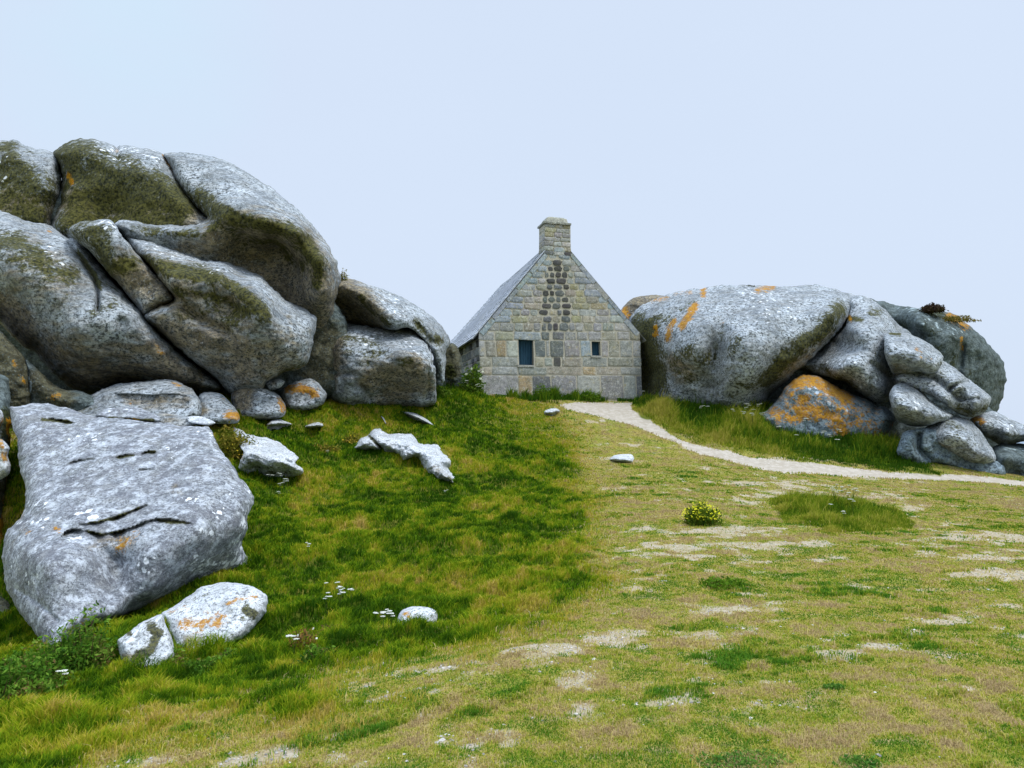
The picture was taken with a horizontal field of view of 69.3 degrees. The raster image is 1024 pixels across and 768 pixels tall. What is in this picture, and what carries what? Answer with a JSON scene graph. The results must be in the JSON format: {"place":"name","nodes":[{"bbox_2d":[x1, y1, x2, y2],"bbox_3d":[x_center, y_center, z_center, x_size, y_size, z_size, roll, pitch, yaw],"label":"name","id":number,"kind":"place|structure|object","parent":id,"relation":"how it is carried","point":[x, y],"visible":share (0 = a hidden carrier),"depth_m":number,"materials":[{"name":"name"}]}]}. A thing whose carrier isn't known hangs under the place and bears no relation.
{"place":"outdoors","nodes":[
{"label":"outdoors","id":0,"kind":"place"},
{"bbox_2d":[0,399,1023,767],"bbox_3d":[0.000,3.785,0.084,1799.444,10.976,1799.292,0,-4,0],"label":"ground","id":1,"kind":"structure","parent":0,"point":[622,413],"depth_m":7.12,"materials":[{"name":"green plant"}]},
{"bbox_2d":[0,374,11,613],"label":"boulder","id":2,"kind":"object","parent":1,"relation":"on","point":[5,401],"visible":0.16,"depth_m":12.40,"materials":[{"name":"stone"}]},
{"bbox_2d":[0,410,3,426],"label":"rock","id":3,"kind":"object","parent":2,"relation":"on","point":[1,417],"visible":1,"depth_m":11.96,"materials":[{"name":"white stone"}]},
{"bbox_2d":[0,331,30,417],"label":"boulder","id":4,"kind":"object","parent":1,"relation":"on","point":[13,368],"visible":0.6,"depth_m":14.79,"materials":[{"name":"stone"}]},
{"bbox_2d":[0,664,51,703],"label":"bramble bush","id":5,"kind":"object","parent":1,"relation":"on","point":[11,685],"visible":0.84,"depth_m":5.53,"materials":[{"name":"green plant"}]},
{"bbox_2d":[0,647,69,694],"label":"bramble bush","id":6,"kind":"object","parent":1,"relation":"on","point":[26,669],"visible":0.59,"depth_m":5.75,"materials":[{"name":"green plant"}]},
{"bbox_2d":[4,642,83,688],"bbox_3d":[-3.853,2.360,6.100,0.665,0.382,0.632,-3,-5,33],"label":"bramble bush","id":7,"kind":"object","parent":1,"relation":"on","point":[56,675],"visible":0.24,"depth_m":6.08,"materials":[{"name":"green plant"}]},
{"bbox_2d":[25,360,93,410],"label":"boulder","id":8,"kind":"object","parent":1,"relation":"on","point":[43,389],"visible":0.6,"depth_m":14.95,"materials":[{"name":"stone"}]},
{"bbox_2d":[0,211,220,394],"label":"boulder","id":9,"kind":"object","parent":8,"relation":"on","point":[72,316],"visible":0.94,"depth_m":15.76,"materials":[{"name":"stone"}]},
{"bbox_2d":[0,139,61,224],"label":"boulder","id":10,"kind":"object","parent":9,"relation":"on","point":[30,182],"visible":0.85,"depth_m":18.47,"materials":[{"name":"stone"}]},
{"bbox_2d":[69,219,172,314],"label":"boulder","id":11,"kind":"object","parent":9,"relation":"on","point":[105,243],"visible":0.96,"depth_m":15.92,"materials":[{"name":"stone"}]},
{"bbox_2d":[51,138,206,241],"bbox_3d":[-10.497,-5.261,20.377,3.657,3.912,7.545,3,-5,-33],"label":"boulder","id":12,"kind":"object","parent":9,"relation":"on","point":[106,180],"visible":0.71,"depth_m":18.41,"materials":[{"name":"stone"}]},
{"bbox_2d":[55,669,68,690],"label":"umbel flower","id":13,"kind":"object","parent":1,"relation":"on","point":[65,670],"visible":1,"depth_m":5.26,"materials":[{"name":"white plant"}]},
{"bbox_2d":[24,626,100,676],"bbox_3d":[-3.841,2.312,6.337,0.661,0.423,0.607,2,-5,-26],"label":"bramble bush","id":14,"kind":"object","parent":1,"relation":"on","point":[54,646],"visible":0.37,"depth_m":6.28,"materials":[{"name":"green plant"}]},
{"bbox_2d":[56,600,122,672],"bbox_3d":[-3.688,2.233,6.445,0.592,0.696,0.592,2,-5,-31],"label":"bramble bush","id":15,"kind":"object","parent":1,"relation":"on","point":[106,653],"visible":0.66,"depth_m":6.41,"materials":[{"name":"green plant"}]},
{"bbox_2d":[1,403,253,644],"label":"rock slab","id":16,"kind":"object","parent":1,"relation":"on","point":[121,516],"visible":0.94,"depth_m":8.67,"materials":[{"name":"stone"}]},
{"bbox_2d":[0,439,10,479],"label":"rock","id":17,"kind":"object","parent":16,"relation":"on","point":[5,466],"visible":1,"depth_m":10.36,"materials":[{"name":"white stone"}]},
{"bbox_2d":[96,407,160,421],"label":"rock","id":18,"kind":"object","parent":16,"relation":"on","point":[139,414],"visible":0.95,"depth_m":11.19,"materials":[{"name":"stone"}]},
{"bbox_2d":[153,413,194,425],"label":"rock","id":19,"kind":"object","parent":16,"relation":"on","point":[175,420],"visible":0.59,"depth_m":11.59,"materials":[{"name":"stone"}]},
{"bbox_2d":[186,416,214,425],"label":"rock","id":20,"kind":"object","parent":16,"relation":"on","point":[200,420],"visible":1,"depth_m":11.40,"materials":[{"name":"white stone"}]},
{"bbox_2d":[77,379,201,416],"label":"rock","id":21,"kind":"object","parent":1,"relation":"on","point":[167,396],"visible":0.7,"depth_m":15.01,"materials":[{"name":"stone"}]},
{"bbox_2d":[118,614,174,668],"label":"rock","id":22,"kind":"object","parent":1,"relation":"on","point":[152,635],"visible":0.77,"depth_m":6.42,"materials":[{"name":"white stone"}]},
{"bbox_2d":[0,190,347,398],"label":"boulder","id":23,"kind":"object","parent":1,"relation":"on","point":[318,367],"visible":0.03,"depth_m":18.67,"materials":[{"name":"stone"}]},
{"bbox_2d":[154,646,195,668],"bbox_3d":[-2.963,2.400,6.348,0.420,0.246,0.418,-4,-6,42],"label":"bramble bush","id":24,"kind":"object","parent":1,"relation":"on","point":[174,650],"visible":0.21,"depth_m":6.41,"materials":[{"name":"green plant"}]},
{"bbox_2d":[182,654,221,674],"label":"bramble bush","id":25,"kind":"object","parent":1,"relation":"on","point":[208,659],"visible":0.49,"depth_m":6.28,"materials":[{"name":"green plant"}]},
{"bbox_2d":[161,582,267,653],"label":"rock","id":26,"kind":"object","parent":1,"relation":"on","point":[239,609],"visible":0.87,"depth_m":7.13,"materials":[{"name":"white stone"}]},
{"bbox_2d":[198,392,239,423],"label":"rock","id":27,"kind":"object","parent":1,"relation":"on","point":[218,408],"visible":0.86,"depth_m":15.24,"materials":[{"name":"stone"}]},
{"bbox_2d":[212,647,239,659],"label":"weed","id":28,"kind":"object","parent":1,"relation":"on","point":[225,653],"visible":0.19,"depth_m":6.45,"materials":[{"name":"green plant"}]},
{"bbox_2d":[214,421,258,458],"bbox_3d":[-5.387,1.081,14.318,1.030,0.738,0.754,0,-4,0],"label":"yellow bush","id":29,"kind":"object","parent":1,"relation":"on","point":[225,444],"visible":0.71,"depth_m":14.16,"materials":[{"name":"green plant"}]},
{"bbox_2d":[231,387,285,419],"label":"rock","id":30,"kind":"object","parent":1,"relation":"on","point":[264,403],"visible":0.86,"depth_m":16.29,"materials":[{"name":"stone"}]},
{"bbox_2d":[126,237,316,393],"bbox_3d":[-7.195,-1.780,17.676,5.260,4.147,5.013,0,-4,0],"label":"boulder","id":31,"kind":"object","parent":30,"relation":"on","point":[231,327],"visible":0.98,"depth_m":15.81,"materials":[{"name":"stone"}]},
{"bbox_2d":[115,152,340,327],"bbox_3d":[-7.521,-3.928,19.975,5.540,5.955,7.887,2,-5,-27],"label":"boulder","id":32,"kind":"object","parent":31,"relation":"on","point":[271,236],"visible":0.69,"depth_m":17.79,"materials":[{"name":"stone"}]},
{"bbox_2d":[266,379,284,389],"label":"rock","id":33,"kind":"object","parent":30,"relation":"on","point":[275,384],"visible":1,"depth_m":16.66,"materials":[{"name":"stone"}]},
{"bbox_2d":[233,427,303,477],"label":"rock","id":34,"kind":"object","parent":1,"relation":"on","point":[265,455],"visible":0.83,"depth_m":13.76,"materials":[{"name":"white stone"}]},
{"bbox_2d":[267,419,291,430],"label":"rock","id":35,"kind":"object","parent":1,"relation":"on","point":[277,424],"visible":0.52,"depth_m":16.34,"materials":[{"name":"white stone"}]},
{"bbox_2d":[286,635,298,668],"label":"umbel flower","id":36,"kind":"object","parent":1,"relation":"on","point":[289,636],"visible":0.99,"depth_m":5.58,"materials":[{"name":"white plant"}]},
{"bbox_2d":[287,626,317,649],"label":"dry weed","id":37,"kind":"object","parent":1,"relation":"on","point":[302,636],"visible":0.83,"depth_m":6.30,"materials":[{"name":"brown plant"}]},
{"bbox_2d":[281,378,326,409],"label":"rock","id":38,"kind":"object","parent":1,"relation":"on","point":[307,394],"visible":0.97,"depth_m":17.64,"materials":[{"name":"stone"}]},
{"bbox_2d":[305,422,322,427],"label":"rock","id":39,"kind":"object","parent":1,"relation":"on","point":[315,425],"visible":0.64,"depth_m":16.95,"materials":[{"name":"white stone"}]},
{"bbox_2d":[0,382,635,767],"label":"slope grass","id":40,"kind":"structure","parent":1,"relation":"on","point":[49,715],"depth_m":8.73,"materials":[{"name":"green plant"}]},
{"bbox_2d":[297,643,340,664],"bbox_3d":[-1.529,2.153,5.917,0.337,0.195,0.284,-1,-4,18],"label":"weed","id":41,"kind":"object","parent":1,"relation":"on","point":[307,657],"visible":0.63,"depth_m":5.89,"materials":[{"name":"green plant"}]},
{"bbox_2d":[316,624,339,634],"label":"dry weed","id":42,"kind":"object","parent":1,"relation":"on","point":[326,627],"visible":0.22,"depth_m":6.86,"materials":[{"name":"green plant"}]},
{"bbox_2d":[314,443,341,451],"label":"yellow bush","id":43,"kind":"object","parent":1,"relation":"on","point":[329,448],"visible":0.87,"depth_m":16.15,"materials":[{"name":"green plant"}]},
{"bbox_2d":[342,432,359,443],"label":"yellow bush","id":44,"kind":"object","parent":1,"relation":"on","point":[350,437],"visible":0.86,"depth_m":16.86,"materials":[{"name":"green plant"}]},
{"bbox_2d":[380,611,386,647],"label":"umbel flower","id":45,"kind":"object","parent":1,"relation":"on","point":[382,612],"visible":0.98,"depth_m":6.38,"materials":[{"name":"white plant"}]},
{"bbox_2d":[331,323,436,406],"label":"boulder","id":46,"kind":"object","parent":1,"relation":"on","point":[379,366],"visible":0.83,"depth_m":18.61,"materials":[{"name":"stone"}]},
{"bbox_2d":[335,278,449,382],"bbox_3d":[-3.706,-1.531,21.331,3.857,3.131,5.389,0,-4,0],"label":"boulder","id":47,"kind":"object","parent":46,"relation":"on","point":[359,303],"visible":0.94,"depth_m":19.71,"materials":[{"name":"stone"}]},
{"bbox_2d":[341,268,348,280],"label":"rock plant","id":48,"kind":"object","parent":47,"relation":"on","point":[344,276],"visible":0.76,"depth_m":19.84,"materials":[{"name":"green plant"}]},
{"bbox_2d":[348,323,436,385],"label":"boulder","id":49,"kind":"object","parent":1,"relation":"on","point":[421,338],"visible":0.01,"depth_m":21.51,"materials":[{"name":"stone"}]},
{"bbox_2d":[355,428,453,483],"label":"rock","id":50,"kind":"object","parent":1,"relation":"on","point":[435,460],"visible":0.65,"depth_m":16.05,"materials":[{"name":"white stone"}]},
{"bbox_2d":[398,606,437,622],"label":"rock","id":51,"kind":"object","parent":1,"relation":"on","point":[412,611],"visible":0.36,"depth_m":7.17,"materials":[{"name":"white stone"}]},
{"bbox_2d":[404,412,432,424],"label":"rock","id":52,"kind":"object","parent":1,"relation":"on","point":[415,416],"visible":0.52,"depth_m":18.92,"materials":[{"name":"white stone"}]},
{"bbox_2d":[436,385,450,397],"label":"weed","id":53,"kind":"object","parent":1,"relation":"on","point":[442,390],"visible":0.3,"depth_m":21.02,"materials":[{"name":"green plant"}]},
{"bbox_2d":[433,343,464,388],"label":"boulder","id":54,"kind":"object","parent":1,"relation":"on","point":[454,368],"visible":0.34,"depth_m":22.64,"materials":[{"name":"stone"}]},
{"bbox_2d":[457,363,485,393],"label":"weed","id":55,"kind":"object","parent":1,"relation":"on","point":[473,380],"visible":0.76,"depth_m":22.34,"materials":[{"name":"green plant"}]},
{"bbox_2d":[494,394,506,397],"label":"weed","id":56,"kind":"object","parent":1,"relation":"on","point":[498,395],"visible":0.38,"depth_m":22.91,"materials":[{"name":"green plant"}]},
{"bbox_2d":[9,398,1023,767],"bbox_3d":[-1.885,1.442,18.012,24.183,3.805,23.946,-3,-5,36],"label":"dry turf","id":57,"kind":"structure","parent":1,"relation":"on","point":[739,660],"depth_m":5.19,"materials":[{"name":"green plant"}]},
{"bbox_2d":[532,383,554,398],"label":"weed","id":58,"kind":"object","parent":1,"relation":"on","point":[543,389],"visible":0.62,"depth_m":23.30,"materials":[{"name":"green plant"}]},
{"bbox_2d":[450,217,645,400],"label":"stone house","id":59,"kind":"structure","parent":1,"relation":"on","point":[549,314],"depth_m":23.98,"materials":[{"name":"stone"}]},
{"bbox_2d":[517,340,534,366],"bbox_3d":[0.411,-0.980,23.614,0.561,0.901,0.245,1,-4,-16],"label":"window","id":60,"kind":"structure","parent":59,"relation":"in","point":[525,346],"depth_m":23.69,"materials":[{"name":"blue wood"}]},
{"bbox_2d":[591,342,601,357],"bbox_3d":[2.719,-1.120,24.272,0.367,0.528,0.245,1,-4,-16],"label":"window","id":61,"kind":"structure","parent":59,"relation":"in","point":[595,345],"depth_m":24.35,"materials":[{"name":"blue wood"}]},
{"bbox_2d":[544,408,559,415],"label":"rock","id":62,"kind":"object","parent":1,"relation":"on","point":[551,412],"visible":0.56,"depth_m":21.50,"materials":[{"name":"white stone"}]},
{"bbox_2d":[106,457,1022,766],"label":"pebbles","id":63,"kind":"object","parent":1,"relation":"on","point":[644,645],"visible":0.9,"depth_m":5.26,"materials":[{"name":"stone"}]},
{"bbox_2d":[483,384,648,404],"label":"wall grass","id":64,"kind":"structure","parent":1,"relation":"on","point":[544,398],"depth_m":23.27,"materials":[{"name":"green plant"}]},
{"bbox_2d":[579,389,599,401],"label":"weed","id":65,"kind":"object","parent":1,"relation":"on","point":[590,396],"visible":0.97,"depth_m":23.66,"materials":[{"name":"green plant"}]},
{"bbox_2d":[609,454,633,462],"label":"rock","id":66,"kind":"object","parent":1,"relation":"on","point":[627,458],"visible":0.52,"depth_m":17.46,"materials":[{"name":"white stone"}]},
{"bbox_2d":[681,502,722,526],"bbox_3d":[2.888,1.977,11.272,0.628,0.375,0.493,0,-4,0],"label":"flowering tuft","id":67,"kind":"object","parent":1,"relation":"on","point":[698,514],"visible":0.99,"depth_m":11.17,"materials":[{"name":"yellow plant"}]},
{"bbox_2d":[691,575,750,589],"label":"weed","id":68,"kind":"object","parent":1,"relation":"on","point":[723,582],"visible":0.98,"depth_m":7.45,"materials":[{"name":"green plant"}]},
{"bbox_2d":[689,751,754,767],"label":"weed","id":69,"kind":"object","parent":1,"relation":"on","point":[719,756],"visible":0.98,"depth_m":3.48,"materials":[{"name":"green plant"}]},
{"bbox_2d":[629,284,854,408],"bbox_3d":[7.452,-1.284,24.632,7.700,4.876,7.666,-2,-4,20],"label":"boulder","id":70,"kind":"object","parent":1,"relation":"on","point":[730,344],"visible":0.9,"depth_m":22.29,"materials":[{"name":"stone"}]},
{"bbox_2d":[621,295,663,318],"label":"boulder","id":71,"kind":"object","parent":70,"relation":"on","point":[630,307],"visible":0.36,"depth_m":28.00,"materials":[{"name":"stone"}]},
{"bbox_2d":[721,746,795,767],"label":"weed","id":72,"kind":"object","parent":1,"relation":"on","point":[769,757],"visible":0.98,"depth_m":3.52,"materials":[{"name":"green plant"}]},
{"bbox_2d":[762,374,893,437],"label":"boulder","id":73,"kind":"object","parent":1,"relation":"on","point":[823,405],"visible":0.77,"depth_m":20.76,"materials":[{"name":"grey granite"},{"name":"orange lichen"}]},
{"bbox_2d":[799,295,910,402],"bbox_3d":[10.993,-1.204,24.089,3.553,3.842,7.216,-4,-6,44],"label":"boulder","id":74,"kind":"object","parent":73,"relation":"on","point":[852,354],"visible":0.73,"depth_m":21.66,"materials":[{"name":"stone"}]},
{"bbox_2d":[817,682,844,689],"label":"weed","id":75,"kind":"object","parent":1,"relation":"on","point":[834,686],"visible":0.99,"depth_m":4.51,"materials":[{"name":"green plant"}]},
{"bbox_2d":[769,488,916,535],"bbox_3d":[5.420,2.007,12.063,2.320,0.604,3.647,-1,-4,19],"label":"grass clump","id":76,"kind":"object","parent":1,"relation":"on","point":[863,515],"visible":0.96,"depth_m":12.09,"materials":[{"name":"green plant"}]},
{"bbox_2d":[830,753,889,767],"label":"weed","id":77,"kind":"object","parent":1,"relation":"on","point":[854,759],"visible":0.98,"depth_m":3.46,"materials":[{"name":"green plant"}]},
{"bbox_2d":[767,318,997,447],"bbox_3d":[12.259,0.177,24.781,8.888,5.000,2.759,0,-4,0],"label":"boulder","id":78,"kind":"object","parent":1,"relation":"on","point":[901,427],"visible":0.04,"depth_m":23.57,"materials":[{"name":"stone"}]},
{"bbox_2d":[870,298,1006,411],"bbox_3d":[15.764,-0.732,27.469,4.143,4.943,7.885,-3,-5,38],"label":"boulder","id":79,"kind":"object","parent":78,"relation":"on","point":[968,351],"visible":0.45,"depth_m":25.09,"materials":[{"name":"stone"}]},
{"bbox_2d":[917,302,948,312],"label":"rock plant","id":80,"kind":"object","parent":79,"relation":"on","point":[932,308],"visible":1,"depth_m":25.05,"materials":[{"name":"brown plant"}]},
{"bbox_2d":[942,315,981,322],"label":"rock plant","id":81,"kind":"object","parent":79,"relation":"on","point":[964,318],"visible":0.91,"depth_m":25.09,"materials":[{"name":"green plant"}]},
{"bbox_2d":[896,428,1005,474],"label":"boulder","id":82,"kind":"object","parent":1,"relation":"on","point":[918,445],"visible":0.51,"depth_m":19.18,"materials":[{"name":"grey stone"}]},
{"bbox_2d":[925,416,995,463],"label":"boulder","id":83,"kind":"object","parent":1,"relation":"on","point":[964,439],"visible":0.71,"depth_m":19.02,"materials":[{"name":"stone"}]},
{"bbox_2d":[889,383,952,426],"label":"boulder","id":84,"kind":"object","parent":83,"relation":"on","point":[912,406],"visible":0.99,"depth_m":19.29,"materials":[{"name":"stone"}]},
{"bbox_2d":[896,361,990,416],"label":"boulder","id":85,"kind":"object","parent":83,"relation":"on","point":[952,388],"visible":0.91,"depth_m":20.02,"materials":[{"name":"stone"}]},
{"bbox_2d":[884,332,942,375],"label":"boulder","id":86,"kind":"object","parent":85,"relation":"on","point":[905,353],"visible":0.98,"depth_m":19.99,"materials":[{"name":"stone"}]},
{"bbox_2d":[992,443,1023,475],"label":"boulder","id":87,"kind":"object","parent":1,"relation":"on","point":[1010,457],"visible":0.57,"depth_m":19.81,"materials":[{"name":"stone"}]},
{"bbox_2d":[970,411,1023,443],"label":"boulder","id":88,"kind":"object","parent":87,"relation":"on","point":[997,427],"visible":0.98,"depth_m":20.68,"materials":[{"name":"stone"}]},
{"bbox_2d":[0,0,1023,423],"label":"sky","id":89,"kind":"structure","parent":0,"point":[874,149],"materials":[{"name":"blue"}]},
{"bbox_2d":[629,389,943,474],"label":"bank grass","id":90,"kind":"structure","parent":0,"point":[723,425],"depth_m":20.03,"materials":[{"name":"green plant"}]}
]}

